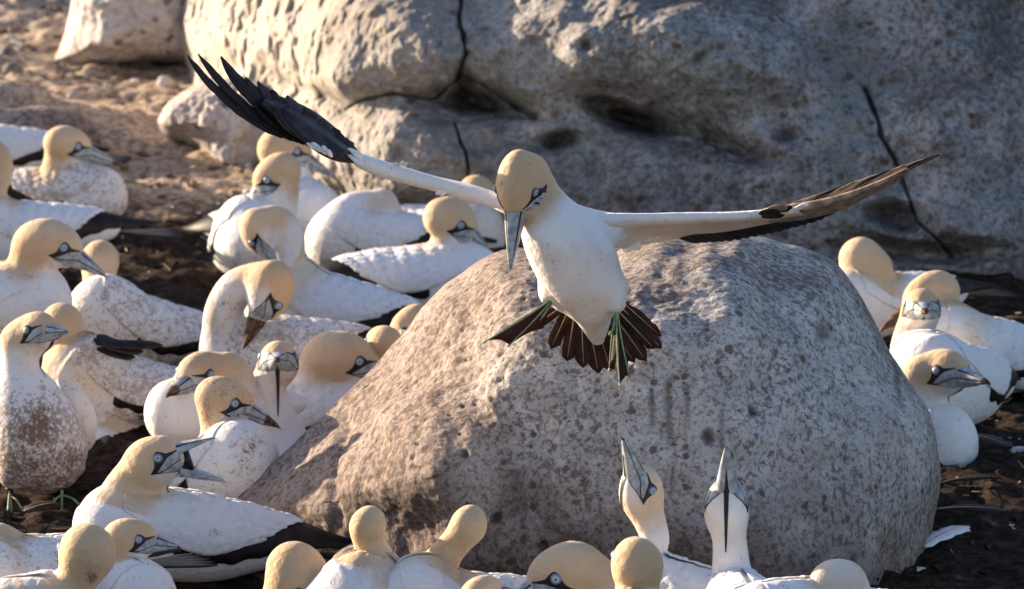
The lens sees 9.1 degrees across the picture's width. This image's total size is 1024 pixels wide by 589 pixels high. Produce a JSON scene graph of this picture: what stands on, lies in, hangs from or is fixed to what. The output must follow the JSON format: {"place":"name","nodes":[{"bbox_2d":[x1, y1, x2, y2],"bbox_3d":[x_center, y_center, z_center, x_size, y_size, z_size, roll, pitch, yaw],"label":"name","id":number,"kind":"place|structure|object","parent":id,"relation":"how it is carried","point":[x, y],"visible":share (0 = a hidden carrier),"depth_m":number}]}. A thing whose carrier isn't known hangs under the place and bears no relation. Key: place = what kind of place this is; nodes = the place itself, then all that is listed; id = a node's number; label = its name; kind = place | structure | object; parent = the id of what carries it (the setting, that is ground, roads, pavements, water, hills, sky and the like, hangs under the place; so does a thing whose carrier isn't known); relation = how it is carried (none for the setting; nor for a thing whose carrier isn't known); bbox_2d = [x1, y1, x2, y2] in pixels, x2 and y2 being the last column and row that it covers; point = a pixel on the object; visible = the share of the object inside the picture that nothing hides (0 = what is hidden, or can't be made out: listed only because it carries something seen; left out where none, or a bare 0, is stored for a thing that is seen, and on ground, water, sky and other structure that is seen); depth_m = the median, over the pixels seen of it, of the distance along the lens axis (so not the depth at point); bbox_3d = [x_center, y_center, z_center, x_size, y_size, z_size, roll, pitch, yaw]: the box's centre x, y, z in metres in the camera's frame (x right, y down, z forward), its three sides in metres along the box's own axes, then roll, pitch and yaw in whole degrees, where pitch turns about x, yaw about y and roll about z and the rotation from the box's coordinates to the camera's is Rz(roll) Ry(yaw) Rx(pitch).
{"place":"outdoors","nodes":[
{"label":"outdoors","id":0,"kind":"place"},
{"bbox_2d":[0,0,1023,588],"bbox_3d":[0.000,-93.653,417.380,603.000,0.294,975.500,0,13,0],"label":"ground","id":1,"kind":"structure","parent":0,"point":[132,126],"depth_m":11.83},
{"bbox_2d":[0,46,16,55],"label":"pebble","id":2,"kind":"object","parent":1,"relation":"on","point":[8,50],"visible":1,"depth_m":13.74},
{"bbox_2d":[2,63,22,72],"bbox_3d":[-1.057,-0.470,13.545,0.046,0.041,0.042,0,13,0],"label":"pebble","id":3,"kind":"object","parent":1,"relation":"on","point":[8,67],"visible":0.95,"depth_m":13.53},
{"bbox_2d":[22,501,61,512],"bbox_3d":[-0.733,0.332,10.007,0.033,0.012,0.087,9,16,34],"label":"loose feather","id":4,"kind":"object","parent":1,"relation":"on","point":[37,506],"visible":1,"depth_m":10.00},
{"bbox_2d":[0,311,96,511],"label":"gannet","id":5,"kind":"object","parent":1,"relation":"on","point":[48,429],"visible":0.99,"depth_m":10.06},
{"bbox_2d":[0,105,105,153],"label":"rock","id":6,"kind":"object","parent":1,"relation":"on","point":[44,117],"visible":0.34,"depth_m":12.72},
{"bbox_2d":[0,218,107,334],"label":"gannet","id":7,"kind":"object","parent":1,"relation":"on","point":[42,252],"visible":0.88,"depth_m":10.69},
{"bbox_2d":[0,523,116,588],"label":"gannet","id":8,"kind":"object","parent":1,"relation":"on","point":[87,553],"visible":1,"depth_m":8.87},
{"bbox_2d":[0,124,131,168],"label":"gannet","id":9,"kind":"object","parent":1,"relation":"on","point":[24,145],"visible":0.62,"depth_m":12.47},
{"bbox_2d":[7,125,127,214],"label":"gannet","id":10,"kind":"object","parent":1,"relation":"on","point":[69,170],"visible":0.87,"depth_m":12.06},
{"bbox_2d":[67,90,80,97],"bbox_3d":[-0.911,-0.411,13.310,0.030,0.026,0.027,0,13,0],"label":"pebble","id":11,"kind":"object","parent":1,"relation":"on","point":[74,93],"visible":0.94,"depth_m":13.30},
{"bbox_2d":[0,142,180,260],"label":"gannet","id":12,"kind":"object","parent":1,"relation":"on","point":[88,224],"visible":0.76,"depth_m":11.68},
{"bbox_2d":[41,302,175,425],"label":"gannet","id":13,"kind":"object","parent":1,"relation":"on","point":[116,388],"visible":0.45,"depth_m":10.53},
{"bbox_2d":[0,523,217,578],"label":"gannet","id":14,"kind":"object","parent":1,"relation":"on","point":[20,552],"visible":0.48,"depth_m":9.12},
{"bbox_2d":[90,415,138,448],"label":"gannet","id":15,"kind":"object","parent":1,"relation":"on","point":[107,425],"visible":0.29,"depth_m":10.53},
{"bbox_2d":[54,0,184,63],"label":"boulder","id":16,"kind":"object","parent":1,"relation":"on","point":[118,31],"visible":0.78,"depth_m":13.56},
{"bbox_2d":[72,240,203,366],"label":"gannet","id":17,"kind":"object","parent":1,"relation":"on","point":[124,319],"visible":0.69,"depth_m":10.92},
{"bbox_2d":[95,518,180,588],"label":"gannet","id":18,"kind":"object","parent":1,"relation":"on","point":[138,542],"visible":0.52,"depth_m":9.14},
{"bbox_2d":[156,76,172,87],"bbox_3d":[-0.730,-0.445,13.447,0.035,0.031,0.031,0,13,0],"label":"pebble","id":19,"kind":"object","parent":1,"relation":"on","point":[166,81],"visible":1,"depth_m":13.44},
{"bbox_2d":[72,435,352,581],"bbox_3d":[-0.412,0.320,9.641,0.499,0.232,0.171,0,13,0],"label":"gannet","id":20,"kind":"object","parent":1,"relation":"on","point":[232,537],"visible":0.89,"depth_m":9.60},
{"bbox_2d":[158,76,269,165],"bbox_3d":[-0.553,-0.326,12.790,0.312,0.258,0.464,0,13,0],"label":"boulder","id":21,"kind":"object","parent":1,"relation":"on","point":[200,114],"visible":0.59,"depth_m":12.60},
{"bbox_2d":[168,376,280,498],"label":"gannet","id":22,"kind":"object","parent":1,"relation":"on","point":[239,455],"visible":0.55,"depth_m":9.96},
{"bbox_2d":[144,351,306,441],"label":"gannet","id":23,"kind":"object","parent":1,"relation":"on","point":[170,409],"visible":0.66,"depth_m":10.24},
{"bbox_2d":[207,152,300,272],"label":"gannet","id":24,"kind":"object","parent":1,"relation":"on","point":[276,178],"visible":0.65,"depth_m":11.61},
{"bbox_2d":[138,331,379,430],"bbox_3d":[-0.396,0.158,10.511,0.438,0.209,0.137,4,13,15],"label":"gannet","id":25,"kind":"object","parent":1,"relation":"on","point":[335,367],"visible":0.4,"depth_m":10.44},
{"bbox_2d":[180,132,337,253],"bbox_3d":[-0.495,-0.197,12.026,0.410,0.250,0.140,8,15,31],"label":"gannet","id":26,"kind":"object","parent":1,"relation":"on","point":[316,196],"visible":0.22,"depth_m":11.94},
{"bbox_2d":[254,341,305,456],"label":"gannet","id":27,"kind":"object","parent":1,"relation":"on","point":[276,370],"visible":0.47,"depth_m":10.29},
{"bbox_2d":[198,260,371,372],"bbox_3d":[-0.315,0.051,10.780,0.430,0.243,0.172,0,13,0],"label":"gannet","id":28,"kind":"object","parent":1,"relation":"on","point":[263,291],"visible":0.66,"depth_m":10.74},
{"bbox_2d":[263,541,325,588],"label":"gannet","id":29,"kind":"object","parent":1,"relation":"on","point":[294,565],"visible":0.77,"depth_m":8.97},
{"bbox_2d":[239,205,420,327],"bbox_3d":[-0.242,-0.029,11.145,0.465,0.257,0.155,2,13,9],"label":"gannet","id":30,"kind":"object","parent":1,"relation":"on","point":[272,232],"visible":0.63,"depth_m":11.11},
{"bbox_2d":[332,543,353,558],"bbox_3d":[-0.217,0.435,9.424,0.119,0.155,0.193,0,13,0],"label":"rock","id":31,"kind":"object","parent":1,"relation":"on","point":[342,551],"visible":0.09,"depth_m":9.38},
{"bbox_2d":[305,505,398,588],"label":"gannet","id":32,"kind":"object","parent":1,"relation":"on","point":[369,560],"visible":0.89,"depth_m":8.92},
{"bbox_2d":[365,325,400,358],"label":"gannet","id":33,"kind":"object","parent":1,"relation":"on","point":[381,339],"visible":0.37,"depth_m":10.47},
{"bbox_2d":[305,188,506,264],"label":"gannet","id":34,"kind":"object","parent":1,"relation":"on","point":[352,222],"visible":0.7,"depth_m":11.71},
{"bbox_2d":[320,196,492,304],"bbox_3d":[-0.240,-0.064,11.377,0.455,0.223,0.148,0,13,0],"label":"gannet","id":35,"kind":"object","parent":1,"relation":"on","point":[456,245],"visible":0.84,"depth_m":11.33},
{"bbox_2d":[390,304,423,334],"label":"gannet","id":36,"kind":"object","parent":1,"relation":"on","point":[402,320],"visible":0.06,"depth_m":10.68},
{"bbox_2d":[400,175,505,247],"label":"gannet","id":37,"kind":"object","parent":1,"relation":"on","point":[490,223],"visible":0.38,"depth_m":11.74},
{"bbox_2d":[388,505,525,588],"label":"gannet","id":38,"kind":"object","parent":1,"relation":"on","point":[436,564],"visible":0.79,"depth_m":8.92},
{"bbox_2d":[462,575,510,588],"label":"gannet","id":39,"kind":"object","parent":1,"relation":"on","point":[485,582],"visible":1,"depth_m":8.78},
{"bbox_2d":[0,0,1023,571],"bbox_3d":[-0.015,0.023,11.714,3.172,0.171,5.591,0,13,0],"label":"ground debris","id":40,"kind":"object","parent":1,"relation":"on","point":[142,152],"visible":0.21,"depth_m":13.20},
{"bbox_2d":[0,250,1023,588],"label":"dirt crumbs","id":41,"kind":"object","parent":1,"relation":"on","point":[940,568],"visible":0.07,"depth_m":10.06},
{"bbox_2d":[516,541,615,588],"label":"gannet","id":42,"kind":"object","parent":1,"relation":"on","point":[572,565],"visible":0.91,"depth_m":8.87},
{"bbox_2d":[236,236,940,585],"bbox_3d":[0.107,0.262,9.926,1.121,0.732,0.958,0,13,0],"label":"boulder","id":43,"kind":"object","parent":1,"relation":"on","point":[773,366],"visible":0.82,"depth_m":9.56},
{"bbox_2d":[611,536,663,588],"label":"gannet","id":44,"kind":"object","parent":1,"relation":"on","point":[637,562],"visible":1,"depth_m":8.66},
{"bbox_2d":[619,436,711,588],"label":"gannet","id":45,"kind":"object","parent":1,"relation":"on","point":[641,493],"visible":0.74,"depth_m":9.02},
{"bbox_2d":[704,445,766,588],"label":"gannet","id":46,"kind":"object","parent":1,"relation":"on","point":[726,507],"visible":0.8,"depth_m":8.97},
{"bbox_2d":[740,559,881,588],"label":"gannet","id":47,"kind":"object","parent":1,"relation":"on","point":[838,574],"visible":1,"depth_m":8.87},
{"bbox_2d":[839,237,1021,337],"bbox_3d":[0.715,-0.020,11.180,0.394,0.178,0.124,-7,15,-28],"label":"gannet","id":48,"kind":"object","parent":1,"relation":"on","point":[880,284],"visible":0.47,"depth_m":11.10},
{"bbox_2d":[902,349,990,465],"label":"gannet","id":49,"kind":"object","parent":1,"relation":"on","point":[937,378],"visible":0.29,"depth_m":10.33},
{"bbox_2d":[923,525,969,547],"bbox_3d":[0.673,0.371,9.900,0.033,0.012,0.133,10,16,36],"label":"loose feather","id":50,"kind":"object","parent":1,"relation":"on","point":[941,534],"visible":1,"depth_m":9.89},
{"bbox_2d":[880,270,1023,392],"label":"gannet","id":51,"kind":"object","parent":1,"relation":"on","point":[963,322],"visible":0.5,"depth_m":10.79},
{"bbox_2d":[890,288,1023,424],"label":"gannet","id":52,"kind":"object","parent":1,"relation":"on","point":[916,332],"visible":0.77,"depth_m":10.50},
{"bbox_2d":[940,475,999,483],"bbox_3d":[0.726,0.294,10.167,0.103,0.010,0.014,-3,13,-15],"label":"loose feather","id":53,"kind":"object","parent":1,"relation":"on","point":[968,478],"visible":0.94,"depth_m":10.16},
{"bbox_2d":[936,504,1011,512],"bbox_3d":[0.725,0.337,10.040,0.120,0.014,0.024,0,13,0],"label":"loose feather","id":54,"kind":"object","parent":1,"relation":"on","point":[974,508],"visible":0.98,"depth_m":10.04},
{"bbox_2d":[977,433,1012,448],"bbox_3d":[0.770,0.237,10.369,0.034,0.014,0.129,-9,16,-34],"label":"loose feather","id":55,"kind":"object","parent":1,"relation":"on","point":[994,441],"visible":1,"depth_m":10.35},
{"bbox_2d":[8,28,1023,552],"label":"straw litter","id":56,"kind":"object","parent":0,"point":[252,176],"visible":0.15,"depth_m":12.53},
{"bbox_2d":[186,53,939,387],"bbox_3d":[0.078,-0.116,9.354,1.094,0.474,0.293,2,13,11],"label":"gannet","id":57,"kind":"object","parent":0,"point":[570,247],"visible":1,"depth_m":9.31},
{"bbox_2d":[183,0,1023,280],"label":"cliff","id":58,"kind":"structure","parent":0,"point":[642,106],"depth_m":11.86}
]}

